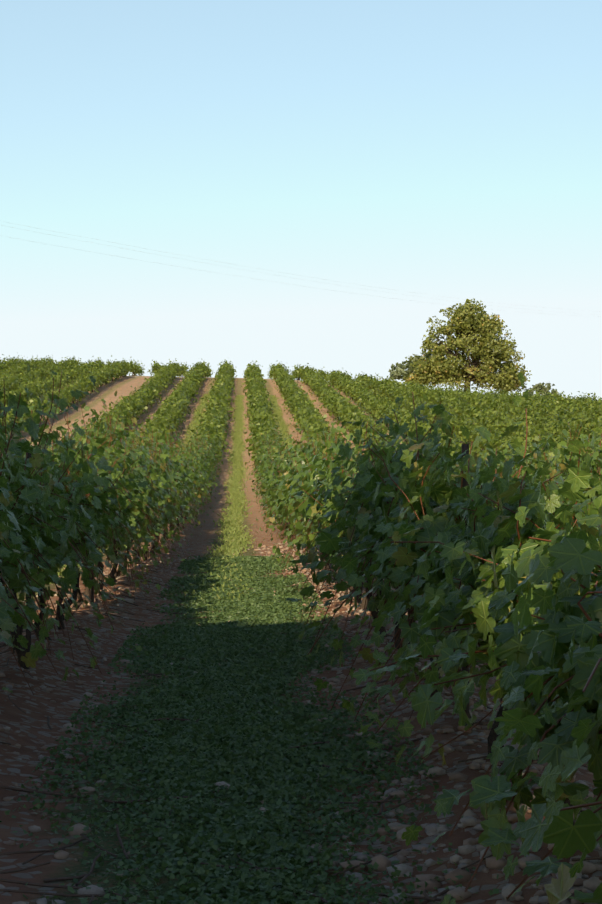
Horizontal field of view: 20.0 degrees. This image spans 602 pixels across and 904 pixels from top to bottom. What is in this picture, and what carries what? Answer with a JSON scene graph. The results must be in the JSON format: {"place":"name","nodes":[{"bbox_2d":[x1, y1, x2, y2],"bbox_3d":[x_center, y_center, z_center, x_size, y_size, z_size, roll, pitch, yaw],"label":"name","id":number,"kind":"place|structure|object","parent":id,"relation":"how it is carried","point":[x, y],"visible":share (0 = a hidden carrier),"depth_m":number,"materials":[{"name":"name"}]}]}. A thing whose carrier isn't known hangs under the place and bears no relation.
{"place":"outdoors","nodes":[
{"label":"outdoors","id":0,"kind":"place"},
{"bbox_2d":[0,376,601,903],"bbox_3d":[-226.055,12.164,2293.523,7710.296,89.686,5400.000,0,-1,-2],"label":"ground","id":1,"kind":"structure","parent":0,"point":[32,728],"depth_m":9.49,"materials":[{"name":"soil"}]},
{"bbox_2d":[0,354,134,435],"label":"vines","id":2,"kind":"object","parent":1,"relation":"on","point":[15,377],"depth_m":145.71,"materials":[{"name":"green plant"}]},
{"bbox_2d":[0,362,192,694],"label":"vines","id":3,"kind":"object","parent":1,"relation":"on","point":[15,531],"depth_m":12.13,"materials":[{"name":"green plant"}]},
{"bbox_2d":[8,358,209,465],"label":"vines","id":4,"kind":"object","parent":1,"relation":"on","point":[168,414],"depth_m":110.97,"materials":[{"name":"green plant"}]},
{"bbox_2d":[82,412,221,580],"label":"vines","id":5,"kind":"object","parent":1,"relation":"on","point":[191,478],"depth_m":32.61,"materials":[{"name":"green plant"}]},
{"bbox_2d":[16,394,339,600],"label":"aisle grass","id":6,"kind":"structure","parent":1,"relation":"on","point":[234,537],"depth_m":61.20,"materials":[{"name":"green plant"}]},
{"bbox_2d":[82,357,348,381],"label":"vines","id":7,"kind":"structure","parent":1,"relation":"on","point":[137,368],"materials":[{"name":"green plant"}]},
{"bbox_2d":[185,359,293,469],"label":"vines","id":8,"kind":"object","parent":1,"relation":"on","point":[215,418],"visible":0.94,"depth_m":103.34,"materials":[{"name":"green plant"}]},
{"bbox_2d":[26,444,468,708],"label":"trellis posts","id":9,"kind":"object","parent":1,"relation":"on","point":[465,447],"visible":0.04,"depth_m":12.80,"materials":[{"name":"brown wood"}]},
{"bbox_2d":[0,551,506,903],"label":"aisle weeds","id":10,"kind":"object","parent":1,"relation":"on","point":[206,647],"visible":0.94,"depth_m":8.71,"materials":[{"name":"green plant"}]},
{"bbox_2d":[0,541,601,903],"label":"stones","id":11,"kind":"object","parent":1,"relation":"on","point":[591,885],"visible":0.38,"depth_m":7.37,"materials":[{"name":"stone"}]},
{"bbox_2d":[0,554,601,903],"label":"twigs","id":12,"kind":"object","parent":1,"relation":"on","point":[427,898],"visible":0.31,"depth_m":6.89,"materials":[{"name":"brown wood"}]},
{"bbox_2d":[247,416,389,609],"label":"vines","id":13,"kind":"object","parent":1,"relation":"on","point":[286,484],"depth_m":21.97,"materials":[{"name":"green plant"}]},
{"bbox_2d":[268,362,439,455],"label":"vines","id":14,"kind":"object","parent":1,"relation":"on","point":[306,416],"depth_m":108.82,"materials":[{"name":"green plant"}]},
{"bbox_2d":[388,350,444,385],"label":"shrub","id":15,"kind":"object","parent":1,"relation":"on","point":[401,371],"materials":[{"name":"green plant"}]},
{"bbox_2d":[285,372,601,903],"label":"vines","id":16,"kind":"object","parent":1,"relation":"on","point":[564,639],"depth_m":6.05,"materials":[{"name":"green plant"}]},
{"bbox_2d":[326,369,601,464],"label":"vines","id":17,"kind":"object","parent":1,"relation":"on","point":[469,408],"depth_m":111.86,"materials":[{"name":"green plant"}]},
{"bbox_2d":[403,298,531,393],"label":"oak","id":18,"kind":"object","parent":1,"relation":"on","point":[480,321],"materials":[{"name":"green plant"}]},
{"bbox_2d":[356,418,601,525],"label":"vines","id":19,"kind":"object","parent":1,"relation":"on","point":[574,458],"visible":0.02,"depth_m":20.70,"materials":[{"name":"green plant"}]},
{"bbox_2d":[450,431,597,479],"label":"vines","id":20,"kind":"object","parent":1,"relation":"on","point":[548,454],"depth_m":36.02,"materials":[{"name":"green plant"}]},
{"bbox_2d":[456,422,601,504],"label":"vine canes","id":21,"kind":"object","parent":20,"relation":"attached to","point":[569,459],"depth_m":20.74,"materials":[{"name":"brown wood"}]},
{"bbox_2d":[526,382,562,396],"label":"shrub","id":22,"kind":"object","parent":1,"relation":"on","point":[539,387],"visible":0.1,"depth_m":199.26,"materials":[{"name":"green plant"}]},
{"bbox_2d":[2,223,599,316],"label":"power line wires","id":23,"kind":"object","parent":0,"point":[263,269],"visible":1,"depth_m":81.47,"materials":[{"name":"grey metal"}]},
{"bbox_2d":[0,0,601,399],"label":"sky","id":24,"kind":"structure","parent":0,"point":[417,149],"materials":[{"name":"blue"}]}
]}

